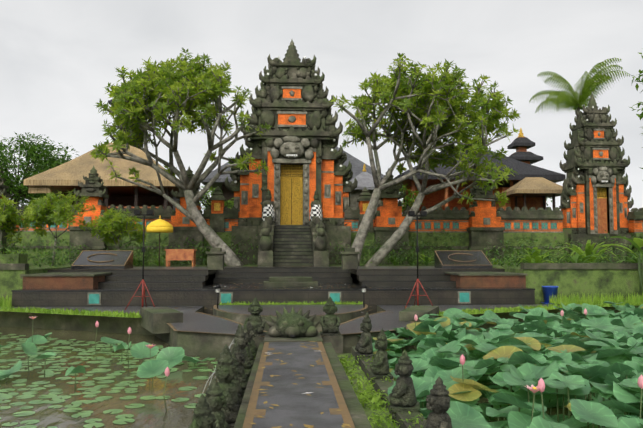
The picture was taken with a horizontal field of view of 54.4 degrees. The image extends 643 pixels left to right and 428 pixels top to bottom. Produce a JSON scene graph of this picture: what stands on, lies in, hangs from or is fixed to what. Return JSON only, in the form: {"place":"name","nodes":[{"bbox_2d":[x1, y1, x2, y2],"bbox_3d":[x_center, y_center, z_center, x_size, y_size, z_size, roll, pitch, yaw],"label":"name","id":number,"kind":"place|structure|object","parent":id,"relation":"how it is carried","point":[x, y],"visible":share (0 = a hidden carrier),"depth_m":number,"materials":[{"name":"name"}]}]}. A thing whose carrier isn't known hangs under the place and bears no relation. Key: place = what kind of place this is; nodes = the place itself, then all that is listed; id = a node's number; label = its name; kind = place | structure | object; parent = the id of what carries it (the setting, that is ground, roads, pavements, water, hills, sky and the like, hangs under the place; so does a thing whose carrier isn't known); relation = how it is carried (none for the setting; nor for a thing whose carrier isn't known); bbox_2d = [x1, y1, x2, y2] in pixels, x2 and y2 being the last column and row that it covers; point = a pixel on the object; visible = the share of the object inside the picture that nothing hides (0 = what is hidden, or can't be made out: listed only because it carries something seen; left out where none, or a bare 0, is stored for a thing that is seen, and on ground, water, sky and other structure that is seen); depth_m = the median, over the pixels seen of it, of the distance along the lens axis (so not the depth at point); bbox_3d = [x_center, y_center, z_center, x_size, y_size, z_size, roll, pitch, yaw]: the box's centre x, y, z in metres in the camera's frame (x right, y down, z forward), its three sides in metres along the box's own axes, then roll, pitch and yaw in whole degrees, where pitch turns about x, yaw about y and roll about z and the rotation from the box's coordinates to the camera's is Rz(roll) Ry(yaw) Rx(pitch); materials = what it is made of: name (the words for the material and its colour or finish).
{"place":"outdoors","nodes":[
{"label":"outdoors","id":0,"kind":"place"},
{"bbox_2d":[0,316,217,427],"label":"plants","id":1,"kind":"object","parent":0,"point":[166,359],"depth_m":11.53,"materials":[{"name":"green plant"}]},
{"bbox_2d":[0,326,572,427],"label":"pond water","id":2,"kind":"structure","parent":0,"point":[152,413],"depth_m":10.97,"materials":[{"name":"liquid"}]},
{"bbox_2d":[201,147,384,209],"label":"hall slate roof","id":3,"kind":"structure","parent":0,"point":[357,166],"depth_m":44.32,"materials":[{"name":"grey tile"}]},
{"bbox_2d":[0,304,618,357],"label":"plaza paving","id":4,"kind":"structure","parent":0,"point":[197,331],"depth_m":17.77,"materials":[{"name":"stone"}]},
{"bbox_2d":[125,210,154,309],"bbox_3d":[-5.733,1.474,20.234,0.980,3.178,0.853,0,-4,-3],"label":"light stand","id":5,"kind":"object","parent":4,"relation":"on","point":[138,212],"visible":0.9,"depth_m":20.07,"materials":[{"name":"black metal"}]},
{"bbox_2d":[214,285,220,307],"bbox_3d":[-3.248,2.575,19.560,0.259,0.760,0.259,2,-4,-26],"label":"garden lamp","id":6,"kind":"object","parent":4,"relation":"on","point":[217,287],"visible":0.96,"depth_m":19.52,"materials":[{"name":"black metal"}]},
{"bbox_2d":[244,297,265,348],"bbox_3d":[-1.446,2.578,13.637,0.520,1.531,0.480,0,-4,-3],"label":"stone statue","id":7,"kind":"object","parent":4,"relation":"on","point":[255,318],"visible":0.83,"depth_m":13.54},
{"bbox_2d":[11,248,534,315],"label":"stage platform","id":8,"kind":"structure","parent":4,"relation":"on","point":[195,286],"depth_m":21.88,"materials":[{"name":"stone"}]},
{"bbox_2d":[71,250,132,268],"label":"stone slab","id":9,"kind":"structure","parent":8,"relation":"on","point":[104,259],"depth_m":25.60,"materials":[{"name":"stone"}]},
{"bbox_2d":[434,250,492,268],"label":"stone slab","id":10,"kind":"structure","parent":8,"relation":"on","point":[461,259],"depth_m":26.40,"materials":[{"name":"stone"}]},
{"bbox_2d":[263,306,322,344],"bbox_3d":[-0.608,2.651,13.326,1.202,1.346,1.500,0,-4,-3],"label":"carving","id":11,"kind":"object","parent":4,"relation":"on","point":[293,326],"visible":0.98,"depth_m":13.11},
{"bbox_2d":[46,267,548,427],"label":"fallen leaves","id":12,"kind":"object","parent":4,"relation":"on","point":[311,426],"visible":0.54,"depth_m":8.28,"materials":[{"name":"dry leaf"},{"name":"yellow leaf"}]},
{"bbox_2d":[0,292,642,317],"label":"edging grass","id":13,"kind":"structure","parent":4,"relation":"on","point":[7,306],"depth_m":20.59,"materials":[{"name":"green plant"}]},
{"bbox_2d":[541,286,558,303],"bbox_3d":[8.256,2.915,22.570,0.580,0.620,0.565,0,-4,-3],"label":"blue bucket","id":14,"kind":"object","parent":13,"relation":"on","point":[548,291],"visible":0.92,"depth_m":22.38,"materials":[{"name":"plastic"}]},
{"bbox_2d":[602,236,642,295],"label":"banana clump","id":15,"kind":"object","parent":13,"relation":"on","point":[637,243],"visible":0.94,"depth_m":22.70,"materials":[{"name":"green plant"}]},
{"bbox_2d":[320,297,342,353],"bbox_3d":[0.192,2.583,13.725,0.520,1.531,0.480,0,-4,-3],"label":"stone statue","id":16,"kind":"object","parent":4,"relation":"on","point":[330,322],"visible":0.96,"depth_m":13.57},
{"bbox_2d":[360,284,367,307],"bbox_3d":[1.346,2.591,19.808,0.259,0.760,0.259,-1,-4,19],"label":"garden lamp","id":17,"kind":"object","parent":4,"relation":"on","point":[363,287],"visible":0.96,"depth_m":19.78,"materials":[{"name":"black metal"}]},
{"bbox_2d":[405,211,432,308],"bbox_3d":[3.154,1.504,20.713,0.980,3.178,0.853,0,-4,-3],"label":"light stand","id":18,"kind":"object","parent":4,"relation":"on","point":[412,213],"visible":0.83,"depth_m":20.55,"materials":[{"name":"black metal"}]},
{"bbox_2d":[0,263,642,311],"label":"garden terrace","id":19,"kind":"structure","parent":0,"point":[590,279],"depth_m":22.96,"materials":[{"name":"plant"}]},
{"bbox_2d":[0,193,26,244],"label":"tree","id":20,"kind":"object","parent":19,"relation":"on","point":[9,221],"visible":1,"depth_m":28.90,"materials":[{"name":"green plant"}]},
{"bbox_2d":[15,189,97,265],"bbox_3d":[-12.795,0.686,29.872,3.617,3.959,3.264,0,-4,-3],"label":"frangipani shrub","id":21,"kind":"object","parent":19,"relation":"on","point":[50,209],"visible":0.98,"depth_m":29.42,"materials":[{"name":"green plant"}]},
{"bbox_2d":[88,208,147,249],"bbox_3d":[-10.079,1.202,30.854,3.080,3.063,2.934,0,-4,-3],"label":"frangipani shrub","id":22,"kind":"object","parent":19,"relation":"on","point":[109,224],"visible":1,"depth_m":30.49,"materials":[{"name":"green plant"}]},
{"bbox_2d":[146,216,172,266],"bbox_3d":[-7.698,1.266,29.737,1.260,2.470,1.228,0,-4,-3],"label":"ceremonial umbrella","id":23,"kind":"object","parent":19,"relation":"on","point":[159,225],"visible":0.96,"depth_m":29.37,"materials":[{"name":"yellow fabric"}]},
{"bbox_2d":[90,47,271,265],"bbox_3d":[-7.035,-2.635,31.192,8.827,11.159,8.116,0,-4,-3],"label":"frangipani tree","id":24,"kind":"object","parent":19,"relation":"on","point":[154,94],"visible":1,"depth_m":30.13,"materials":[{"name":"green plant"}]},
{"bbox_2d":[165,249,196,266],"bbox_3d":[-6.704,2.094,29.839,1.400,0.830,0.800,0,-4,-3],"label":"offering table","id":25,"kind":"object","parent":19,"relation":"on","point":[180,254],"visible":0.88,"depth_m":29.47,"materials":[{"name":"orange wood"}]},
{"bbox_2d":[0,166,505,264],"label":"wall pillars","id":26,"kind":"structure","parent":19,"relation":"on","point":[484,227],"depth_m":36.10,"materials":[{"name":"brick"}]},
{"bbox_2d":[225,40,357,264],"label":"temple gate","id":27,"kind":"structure","parent":19,"relation":"on","point":[295,146],"depth_m":36.31,"materials":[{"name":"stone"}]},
{"bbox_2d":[258,216,328,266],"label":"staircase","id":28,"kind":"structure","parent":19,"relation":"on","point":[292,245],"depth_m":31.29,"materials":[{"name":"stone"}]},
{"bbox_2d":[262,189,274,223],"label":"guardian statue","id":29,"kind":"object","parent":28,"relation":"on","point":[268,207],"visible":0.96,"depth_m":35.22,"materials":[{"name":"fabric"}]},
{"bbox_2d":[310,189,322,223],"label":"guardian statue","id":30,"kind":"object","parent":28,"relation":"on","point":[316,208],"visible":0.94,"depth_m":35.37,"materials":[{"name":"fabric"}]},
{"bbox_2d":[0,229,642,272],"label":"garden plants","id":31,"kind":"object","parent":19,"relation":"on","point":[589,254],"visible":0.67,"depth_m":29.17,"materials":[{"name":"green plant"}]},
{"bbox_2d":[6,205,642,264],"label":"temple wall","id":32,"kind":"structure","parent":19,"relation":"on","point":[532,223],"depth_m":36.82,"materials":[{"name":"stone"}]},
{"bbox_2d":[209,186,225,231],"bbox_3d":[-6.057,-0.289,36.546,0.900,2.730,0.900,0,-4,-3],"label":"shrine","id":33,"kind":"object","parent":32,"relation":"on","point":[217,199],"visible":0.94,"depth_m":36.18,"materials":[{"name":"stone"}]},
{"bbox_2d":[357,187,372,231],"bbox_3d":[2.581,-0.260,37.012,0.900,2.730,0.900,0,-4,-3],"label":"shrine","id":34,"kind":"object","parent":32,"relation":"on","point":[363,199],"visible":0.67,"depth_m":36.67,"materials":[{"name":"stone"}]},
{"bbox_2d":[329,53,519,265],"bbox_3d":[5.312,-2.401,31.912,9.369,10.732,9.324,-1,-4,19],"label":"frangipani tree","id":35,"kind":"object","parent":19,"relation":"on","point":[434,109],"visible":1,"depth_m":30.95,"materials":[{"name":"green plant"}]},
{"bbox_2d":[629,53,642,168],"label":"tree","id":36,"kind":"object","parent":19,"relation":"on","point":[640,116],"visible":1,"depth_m":29.82,"materials":[{"name":"green plant"}]},
{"bbox_2d":[0,0,642,213],"label":"sky","id":37,"kind":"structure","parent":0,"point":[58,58],"materials":[{"name":"white"}]},
{"bbox_2d":[234,342,425,427],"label":"walkway path","id":38,"kind":"structure","parent":0,"point":[296,408],"depth_m":8.20,"materials":[{"name":"grey stone"}]},
{"bbox_2d":[189,420,198,427],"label":"stone statue","id":39,"kind":"object","parent":38,"relation":"on","point":[194,424],"visible":1,"depth_m":4.96,"materials":[{"name":"stone"}]},
{"bbox_2d":[192,394,215,427],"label":"stone statue","id":40,"kind":"object","parent":38,"relation":"on","point":[203,416],"visible":0.96,"depth_m":5.86,"materials":[{"name":"stone"}]},
{"bbox_2d":[205,378,230,427],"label":"stone statue","id":41,"kind":"object","parent":38,"relation":"on","point":[215,397],"visible":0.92,"depth_m":6.79,"materials":[{"name":"stone"}]},
{"bbox_2d":[215,344,240,427],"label":"stone statue","id":42,"kind":"object","parent":38,"relation":"on","point":[226,373],"visible":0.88,"depth_m":7.70,"materials":[{"name":"stone"}]},
{"bbox_2d":[232,353,244,404],"bbox_3d":[-1.256,2.451,8.734,0.401,1.011,0.452,0,-4,-3],"label":"stone statue","id":43,"kind":"object","parent":38,"relation":"on","point":[240,392],"visible":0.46,"depth_m":8.69,"materials":[{"name":"stone"}]},
{"bbox_2d":[230,343,248,391],"bbox_3d":[-1.311,2.504,9.682,0.427,1.032,0.420,0,-4,-3],"label":"stone statue","id":44,"kind":"object","parent":38,"relation":"on","point":[243,378],"visible":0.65,"depth_m":9.63,"materials":[{"name":"stone"}]},
{"bbox_2d":[234,323,251,376],"bbox_3d":[-1.359,2.502,10.636,0.390,1.290,0.534,1,-4,-10],"label":"stone statue","id":45,"kind":"object","parent":38,"relation":"on","point":[240,340],"visible":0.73,"depth_m":10.55,"materials":[{"name":"stone"}]},
{"bbox_2d":[242,323,254,366],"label":"stone statue","id":46,"kind":"object","parent":38,"relation":"on","point":[248,337],"visible":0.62,"depth_m":11.53,"materials":[{"name":"stone"}]},
{"bbox_2d":[247,321,257,360],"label":"stone statue","id":47,"kind":"object","parent":38,"relation":"on","point":[253,349],"visible":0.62,"depth_m":12.46,"materials":[{"name":"stone"}]},
{"bbox_2d":[354,312,374,364],"bbox_3d":[0.830,2.423,11.863,0.354,1.117,0.416,1,-4,-12],"label":"stone statue","id":48,"kind":"object","parent":38,"relation":"on","point":[364,346],"visible":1,"depth_m":11.77,"materials":[{"name":"stone"}]},
{"bbox_2d":[370,328,392,386],"bbox_3d":[0.937,2.318,9.869,0.336,1.025,0.388,0,-4,-3],"label":"stone statue","id":49,"kind":"object","parent":38,"relation":"on","point":[379,367],"visible":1,"depth_m":9.77,"materials":[{"name":"stone"}]},
{"bbox_2d":[339,354,425,427],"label":"trough ferns","id":50,"kind":"object","parent":38,"relation":"on","point":[364,396],"visible":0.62,"depth_m":8.67,"materials":[{"name":"green plant"}]},
{"bbox_2d":[389,350,420,422],"bbox_3d":[1.043,2.201,7.876,0.378,0.976,0.438,0,-4,6],"label":"stone statue","id":51,"kind":"object","parent":38,"relation":"on","point":[402,396],"visible":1,"depth_m":7.76,"materials":[{"name":"stone"}]},
{"bbox_2d":[423,377,451,427],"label":"stone statue","id":52,"kind":"object","parent":38,"relation":"on","point":[438,403],"visible":1,"depth_m":6.02,"materials":[{"name":"stone"}]},
{"bbox_2d":[360,301,642,427],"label":"lotus bed","id":53,"kind":"object","parent":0,"point":[584,365],"visible":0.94,"depth_m":9.50,"materials":[{"name":"green plant"}]},
{"bbox_2d":[563,228,571,262],"bbox_3d":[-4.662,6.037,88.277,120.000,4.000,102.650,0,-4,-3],"label":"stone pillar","id":54,"kind":"structure","parent":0,"point":[566,231],"depth_m":38.13,"materials":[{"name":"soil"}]},
{"bbox_2d":[0,132,77,207],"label":"tree","id":55,"kind":"object","parent":54,"relation":"on","point":[38,154],"visible":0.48,"depth_m":57.09,"materials":[{"name":"green plant"}]},
{"bbox_2d":[24,143,179,210],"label":"thatched pavilion","id":56,"kind":"structure","parent":54,"relation":"on","point":[65,177],"depth_m":42.04,"materials":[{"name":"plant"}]},
{"bbox_2d":[199,186,233,209],"bbox_3d":[-6.692,-0.460,39.267,3.098,2.858,2.916,0,-4,-3],"label":"tree","id":57,"kind":"object","parent":54,"relation":"on","point":[206,200],"visible":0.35,"depth_m":38.67,"materials":[{"name":"green plant"}]},
{"bbox_2d":[349,163,380,213],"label":"shrine","id":58,"kind":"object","parent":54,"relation":"on","point":[364,178],"depth_m":42.48,"materials":[{"name":"grey stone"}]},
{"bbox_2d":[399,184,422,211],"bbox_3d":[5.471,-0.442,40.340,2.515,2.915,3.247,3,-5,-44],"label":"tree","id":59,"kind":"object","parent":54,"relation":"on","point":[408,203],"visible":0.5,"depth_m":39.97,"materials":[{"name":"green plant"}]},
{"bbox_2d":[393,147,565,210],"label":"pavilion","id":60,"kind":"structure","parent":54,"relation":"on","point":[523,170],"depth_m":44.48,"materials":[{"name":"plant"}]},
{"bbox_2d":[507,128,542,163],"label":"tiered pagoda roof","id":61,"kind":"structure","parent":54,"relation":"on","point":[521,144],"depth_m":56.65,"materials":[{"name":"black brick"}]},
{"bbox_2d":[500,177,562,210],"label":"pavilion","id":62,"kind":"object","parent":54,"relation":"on","point":[525,187],"visible":0.67,"depth_m":42.10,"materials":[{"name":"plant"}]},
{"bbox_2d":[529,58,629,118],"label":"coconut palm","id":63,"kind":"object","parent":54,"relation":"on","point":[590,85],"visible":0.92,"depth_m":53.30,"materials":[{"name":"green plant"}]},
{"bbox_2d":[559,93,633,262],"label":"temple gate","id":64,"kind":"structure","parent":54,"relation":"on","point":[595,201],"depth_m":38.21,"materials":[{"name":"stone"}]}
]}

